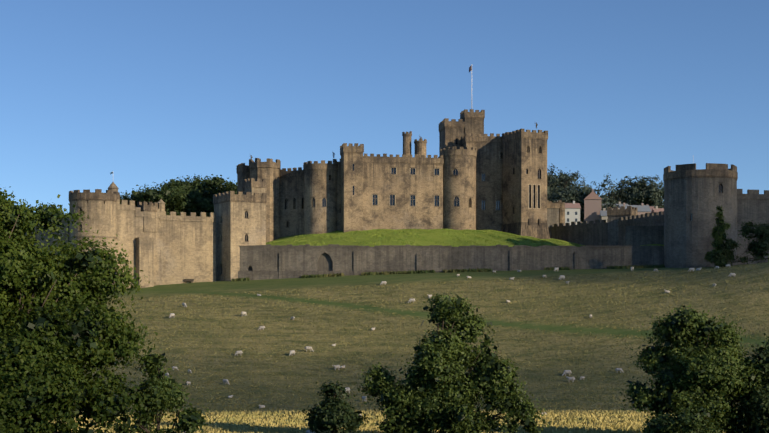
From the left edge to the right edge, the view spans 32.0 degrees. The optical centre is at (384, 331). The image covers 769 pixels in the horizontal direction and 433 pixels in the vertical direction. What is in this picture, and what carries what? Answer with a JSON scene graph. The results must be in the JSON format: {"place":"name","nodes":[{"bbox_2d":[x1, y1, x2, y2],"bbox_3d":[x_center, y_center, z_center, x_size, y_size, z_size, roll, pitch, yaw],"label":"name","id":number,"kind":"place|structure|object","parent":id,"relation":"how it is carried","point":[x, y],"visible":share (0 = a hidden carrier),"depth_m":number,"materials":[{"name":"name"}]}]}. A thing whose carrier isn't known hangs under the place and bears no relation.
{"place":"outdoors","nodes":[
{"label":"outdoors","id":0,"kind":"place"},
{"bbox_2d":[25,220,68,254],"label":"curtain wall","id":1,"kind":"structure","parent":0,"point":[44,241],"depth_m":283.70,"materials":[{"name":"grey stone"}]},
{"bbox_2d":[69,200,117,283],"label":"round tower","id":2,"kind":"structure","parent":0,"point":[102,216],"depth_m":275.00,"materials":[{"name":"beige stone"}]},
{"bbox_2d":[244,187,264,195],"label":"wall","id":3,"kind":"structure","parent":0,"point":[259,190],"depth_m":289.98,"materials":[{"name":"beige stone"}]},
{"bbox_2d":[0,0,768,214],"label":"sky","id":4,"kind":"structure","parent":0,"point":[142,92],"materials":[{"name":"blue"}]},
{"bbox_2d":[78,144,723,241],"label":"window mullions","id":5,"kind":"object","parent":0,"point":[412,199],"depth_m":321.79,"materials":[{"name":"beige stone"}]},
{"bbox_2d":[363,163,442,229],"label":"castle wall","id":6,"kind":"structure","parent":0,"point":[424,184],"depth_m":321.15,"materials":[{"name":"beige stone"}]},
{"bbox_2d":[372,167,540,210],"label":"window surrounds","id":7,"kind":"object","parent":6,"relation":"attached to","point":[481,200],"visible":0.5,"depth_m":323.43,"materials":[{"name":"brown stone"}]},
{"bbox_2d":[73,229,768,412],"bbox_3d":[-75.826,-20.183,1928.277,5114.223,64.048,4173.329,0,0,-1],"label":"ground","id":8,"kind":"structure","parent":0,"point":[224,288],"depth_m":234.28,"materials":[{"name":"green plant"}]},
{"bbox_2d":[33,202,67,213],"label":"tree","id":9,"kind":"object","parent":8,"relation":"on","point":[51,205],"visible":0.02,"depth_m":339.50,"materials":[{"name":"green plant"}]},
{"bbox_2d":[0,186,157,432],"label":"tree","id":10,"kind":"object","parent":8,"relation":"on","point":[49,352],"depth_m":105.56,"materials":[{"name":"green plant"}]},
{"bbox_2d":[116,209,159,287],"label":"curtain wall","id":11,"kind":"structure","parent":8,"relation":"on","point":[129,226],"depth_m":280.34,"materials":[{"name":"stone"}]},
{"bbox_2d":[61,182,215,240],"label":"battlements","id":12,"kind":"object","parent":8,"relation":"on","point":[161,211],"visible":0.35,"depth_m":284.33,"materials":[{"name":"beige stone"}]},
{"bbox_2d":[136,240,153,287],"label":"buttress","id":13,"kind":"structure","parent":8,"relation":"on","point":[144,256],"depth_m":280.39,"materials":[{"name":"stone"}]},
{"bbox_2d":[120,184,179,213],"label":"tree","id":14,"kind":"object","parent":8,"relation":"on","point":[127,196],"visible":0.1,"depth_m":343.58,"materials":[{"name":"green plant"}]},
{"bbox_2d":[105,348,210,432],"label":"small tree","id":15,"kind":"object","parent":8,"relation":"on","point":[166,393],"depth_m":110.62,"materials":[{"name":"green plant"}]},
{"bbox_2d":[132,179,199,215],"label":"tree","id":16,"kind":"object","parent":8,"relation":"on","point":[174,192],"depth_m":340.10,"materials":[{"name":"green plant"}]},
{"bbox_2d":[160,220,215,284],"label":"curtain wall","id":17,"kind":"structure","parent":8,"relation":"on","point":[187,249],"depth_m":286.93,"materials":[{"name":"stone"}]},
{"bbox_2d":[166,174,217,211],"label":"tree","id":18,"kind":"object","parent":8,"relation":"on","point":[197,190],"visible":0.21,"depth_m":348.28,"materials":[{"name":"green plant"}]},
{"bbox_2d":[186,175,236,216],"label":"tree","id":19,"kind":"object","parent":8,"relation":"on","point":[207,201],"visible":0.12,"depth_m":344.29,"materials":[{"name":"green plant"}]},
{"bbox_2d":[209,177,236,193],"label":"tree","id":20,"kind":"object","parent":8,"relation":"on","point":[224,183],"depth_m":347.37,"materials":[{"name":"green plant"}]},
{"bbox_2d":[214,201,265,280],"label":"castle tower","id":21,"kind":"structure","parent":8,"relation":"on","point":[234,226],"depth_m":288.52,"materials":[{"name":"beige stone"}]},
{"bbox_2d":[237,172,249,194],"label":"turret","id":22,"kind":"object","parent":8,"relation":"on","point":[241,176],"depth_m":332.51,"materials":[{"name":"stone"}]},
{"bbox_2d":[250,167,278,241],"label":"keep tower","id":23,"kind":"structure","parent":8,"relation":"on","point":[270,175],"depth_m":328.75,"materials":[{"name":"stone"}]},
{"bbox_2d":[279,177,303,237],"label":"keep wall","id":24,"kind":"structure","parent":8,"relation":"on","point":[291,189],"depth_m":330.08,"materials":[{"name":"stone"}]},
{"bbox_2d":[305,346,313,351],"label":"sheep","id":25,"kind":"object","parent":8,"relation":"on","point":[308,348],"visible":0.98,"depth_m":220.53},
{"bbox_2d":[304,170,336,234],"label":"round tower","id":26,"kind":"structure","parent":8,"relation":"on","point":[318,217],"depth_m":321.56,"materials":[{"name":"stone"}]},
{"bbox_2d":[297,379,369,432],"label":"small tree","id":27,"kind":"object","parent":8,"relation":"on","point":[330,414],"depth_m":125.32,"materials":[{"name":"green plant"}]},
{"bbox_2d":[337,168,340,230],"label":"castle wall","id":28,"kind":"structure","parent":8,"relation":"on","point":[339,199],"depth_m":323.35,"materials":[{"name":"beige stone"}]},
{"bbox_2d":[52,409,725,432],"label":"tall grass","id":29,"kind":"structure","parent":8,"relation":"on","point":[561,421],"depth_m":156.15,"materials":[{"name":"yellow plant"}]},
{"bbox_2d":[69,109,737,225],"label":"battlements","id":30,"kind":"object","parent":8,"relation":"on","point":[691,171],"visible":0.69,"depth_m":321.12,"materials":[{"name":"stone"}]},
{"bbox_2d":[143,211,156,231],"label":"wall turret","id":31,"kind":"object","parent":30,"relation":"attached to","point":[150,221],"depth_m":282.69,"materials":[{"name":"stone"}]},
{"bbox_2d":[341,153,362,231],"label":"castle tower","id":32,"kind":"structure","parent":30,"relation":"attached to","point":[351,212],"depth_m":318.51,"materials":[{"name":"stone"}]},
{"bbox_2d":[251,122,537,158],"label":"statues","id":33,"kind":"object","parent":30,"relation":"attached to","point":[333,153],"visible":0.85,"depth_m":325.16,"materials":[{"name":"grey stone"}]},
{"bbox_2d":[80,139,721,240],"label":"window panes","id":34,"kind":"object","parent":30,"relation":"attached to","point":[456,201],"visible":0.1,"depth_m":322.02,"materials":[{"name":"black glass"}]},
{"bbox_2d":[439,128,464,156],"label":"tower","id":35,"kind":"structure","parent":30,"relation":"on","point":[448,137],"depth_m":335.02,"materials":[{"name":"brown stone"}]},
{"bbox_2d":[231,264,664,281],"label":"tall grass","id":36,"kind":"structure","parent":8,"relation":"on","point":[451,271],"depth_m":286.64,"materials":[{"name":"green plant"}]},
{"bbox_2d":[353,291,549,432],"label":"tree","id":37,"kind":"object","parent":8,"relation":"on","point":[435,395],"depth_m":129.59,"materials":[{"name":"green plant"}]},
{"bbox_2d":[240,247,663,270],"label":"wall","id":38,"kind":"structure","parent":8,"relation":"on","point":[368,258],"depth_m":288.07,"materials":[{"name":"stone"}]},
{"bbox_2d":[238,244,663,279],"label":"wall coping","id":39,"kind":"object","parent":38,"relation":"on","point":[263,275],"depth_m":287.50,"materials":[{"name":"stone"}]},
{"bbox_2d":[443,156,475,229],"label":"round tower","id":40,"kind":"structure","parent":8,"relation":"on","point":[462,183],"depth_m":321.67,"materials":[{"name":"stone"}]},
{"bbox_2d":[463,142,502,230],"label":"keep recess","id":41,"kind":"object","parent":8,"relation":"on","point":[489,162],"visible":0.21,"depth_m":330.95,"materials":[{"name":"stone"}]},
{"bbox_2d":[501,138,549,238],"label":"castle tower","id":42,"kind":"structure","parent":8,"relation":"on","point":[524,220],"depth_m":324.30,"materials":[{"name":"stone"}]},
{"bbox_2d":[547,180,552,196],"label":"town wood","id":43,"kind":"object","parent":8,"relation":"on","point":[548,190],"visible":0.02,"depth_m":644.84,"materials":[{"name":"green plant"}]},
{"bbox_2d":[547,208,558,237],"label":"gate turret","id":44,"kind":"object","parent":8,"relation":"on","point":[552,216],"depth_m":338.58,"materials":[{"name":"stone"}]},
{"bbox_2d":[547,187,573,202],"bbox_3d":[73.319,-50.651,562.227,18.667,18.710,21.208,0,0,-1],"label":"town wood","id":45,"kind":"object","parent":8,"relation":"on","point":[550,197],"visible":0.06,"depth_m":559.80,"materials":[{"name":"green plant"}]},
{"bbox_2d":[547,171,577,192],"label":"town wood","id":46,"kind":"object","parent":8,"relation":"on","point":[576,185],"visible":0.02,"depth_m":663.62,"materials":[{"name":"green plant"}]},
{"bbox_2d":[547,163,584,192],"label":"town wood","id":47,"kind":"object","parent":8,"relation":"on","point":[565,179],"depth_m":658.70,"materials":[{"name":"green plant"}]},
{"bbox_2d":[562,370,571,375],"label":"sheep","id":48,"kind":"object","parent":8,"relation":"on","point":[565,372],"visible":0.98,"depth_m":204.60},
{"bbox_2d":[565,208,579,224],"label":"town house walls","id":49,"kind":"structure","parent":8,"relation":"on","point":[572,216],"depth_m":545.00,"materials":[{"name":"white paint"}]},
{"bbox_2d":[565,203,580,208],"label":"roof","id":50,"kind":"structure","parent":49,"relation":"on","point":[572,205],"depth_m":546.37,"materials":[{"name":"red tile"}]},
{"bbox_2d":[554,180,591,223],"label":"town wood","id":51,"kind":"object","parent":8,"relation":"on","point":[578,196],"visible":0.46,"depth_m":557.31,"materials":[{"name":"green plant"}]},
{"bbox_2d":[584,199,600,223],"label":"town house walls","id":52,"kind":"structure","parent":8,"relation":"on","point":[592,208],"depth_m":553.34,"materials":[{"name":"pink paint"}]},
{"bbox_2d":[583,191,601,200],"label":"roof","id":53,"kind":"structure","parent":52,"relation":"on","point":[592,195],"depth_m":552.99,"materials":[{"name":"red tile"}]},
{"bbox_2d":[598,193,609,203],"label":"town wood","id":54,"kind":"object","parent":8,"relation":"on","point":[606,199],"visible":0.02,"depth_m":598.54,"materials":[{"name":"green plant"}]},
{"bbox_2d":[551,219,663,245],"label":"wall","id":55,"kind":"structure","parent":8,"relation":"on","point":[593,236],"depth_m":327.62,"materials":[{"name":"stone"}]},
{"bbox_2d":[585,173,630,204],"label":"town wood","id":56,"kind":"object","parent":8,"relation":"on","point":[613,193],"depth_m":642.19,"materials":[{"name":"green plant"}]},
{"bbox_2d":[601,200,618,209],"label":"town wood","id":57,"kind":"object","parent":8,"relation":"on","point":[611,205],"depth_m":571.76,"materials":[{"name":"green plant"}]},
{"bbox_2d":[608,216,628,245],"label":"turret","id":58,"kind":"object","parent":8,"relation":"on","point":[613,230],"visible":0.07,"depth_m":321.04,"materials":[{"name":"stone"}]},
{"bbox_2d":[615,175,647,204],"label":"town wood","id":59,"kind":"object","parent":8,"relation":"on","point":[635,190],"depth_m":642.63,"materials":[{"name":"green plant"}]},
{"bbox_2d":[625,227,663,245],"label":"wall","id":60,"kind":"structure","parent":8,"relation":"on","point":[636,236],"depth_m":299.57,"materials":[{"name":"stone"}]},
{"bbox_2d":[551,164,768,230],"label":"battlements","id":61,"kind":"object","parent":60,"relation":"on","point":[654,216],"visible":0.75,"depth_m":312.75,"materials":[{"name":"stone"}]},
{"bbox_2d":[627,175,663,205],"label":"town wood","id":62,"kind":"object","parent":8,"relation":"on","point":[646,188],"depth_m":639.73,"materials":[{"name":"green plant"}]},
{"bbox_2d":[635,177,663,207],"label":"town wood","id":63,"kind":"object","parent":8,"relation":"on","point":[653,199],"depth_m":638.17,"materials":[{"name":"green plant"}]},
{"bbox_2d":[641,403,717,432],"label":"shrub","id":64,"kind":"object","parent":8,"relation":"on","point":[688,420],"depth_m":122.54,"materials":[{"name":"green plant"}]},
{"bbox_2d":[617,305,768,432],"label":"tree","id":65,"kind":"object","parent":8,"relation":"on","point":[729,352],"depth_m":129.31,"materials":[{"name":"green plant"}]},
{"bbox_2d":[664,177,736,267],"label":"round tower","id":66,"kind":"structure","parent":8,"relation":"on","point":[687,243],"depth_m":280.91,"materials":[{"name":"stone"}]},
{"bbox_2d":[704,204,730,262],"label":"ivy","id":67,"kind":"object","parent":8,"relation":"on","point":[716,236],"depth_m":271.15,"materials":[{"name":"green plant"}]},
{"bbox_2d":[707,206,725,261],"bbox_3d":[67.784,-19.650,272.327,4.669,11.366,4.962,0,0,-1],"label":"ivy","id":68,"kind":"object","parent":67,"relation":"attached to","point":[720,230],"visible":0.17,"depth_m":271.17,"materials":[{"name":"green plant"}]},
{"bbox_2d":[707,219,768,266],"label":"shrubbery","id":69,"kind":"object","parent":8,"relation":"on","point":[716,255],"depth_m":267.07,"materials":[{"name":"green plant"}]},
{"bbox_2d":[711,221,768,266],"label":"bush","id":70,"kind":"object","parent":8,"relation":"on","point":[757,233],"visible":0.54,"depth_m":266.58,"materials":[{"name":"green plant"}]},
{"bbox_2d":[731,332,768,432],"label":"tree","id":71,"kind":"object","parent":8,"relation":"on","point":[757,399],"depth_m":128.48,"materials":[{"name":"green plant"}]},
{"bbox_2d":[737,199,768,264],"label":"curtain","id":72,"kind":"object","parent":8,"relation":"on","point":[754,210],"depth_m":289.69,"materials":[{"name":"stone"}]},
{"bbox_2d":[266,229,654,246],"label":"grassy mound","id":73,"kind":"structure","parent":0,"point":[416,235],"depth_m":311.70,"materials":[{"name":"green plant"}]},
{"bbox_2d":[463,118,483,135],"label":"tower","id":74,"kind":"structure","parent":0,"point":[476,126],"depth_m":335.50,"materials":[{"name":"brown stone"}]},
{"bbox_2d":[600,210,606,216],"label":"house","id":75,"kind":"structure","parent":0,"point":[603,213],"depth_m":548.68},
{"bbox_2d":[618,205,650,211],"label":"roof","id":76,"kind":"structure","parent":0,"point":[645,208],"depth_m":559.06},
{"bbox_2d":[651,208,663,213],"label":"roof","id":77,"kind":"structure","parent":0,"point":[658,210],"depth_m":561.30,"materials":[{"name":"tile"}]}
]}

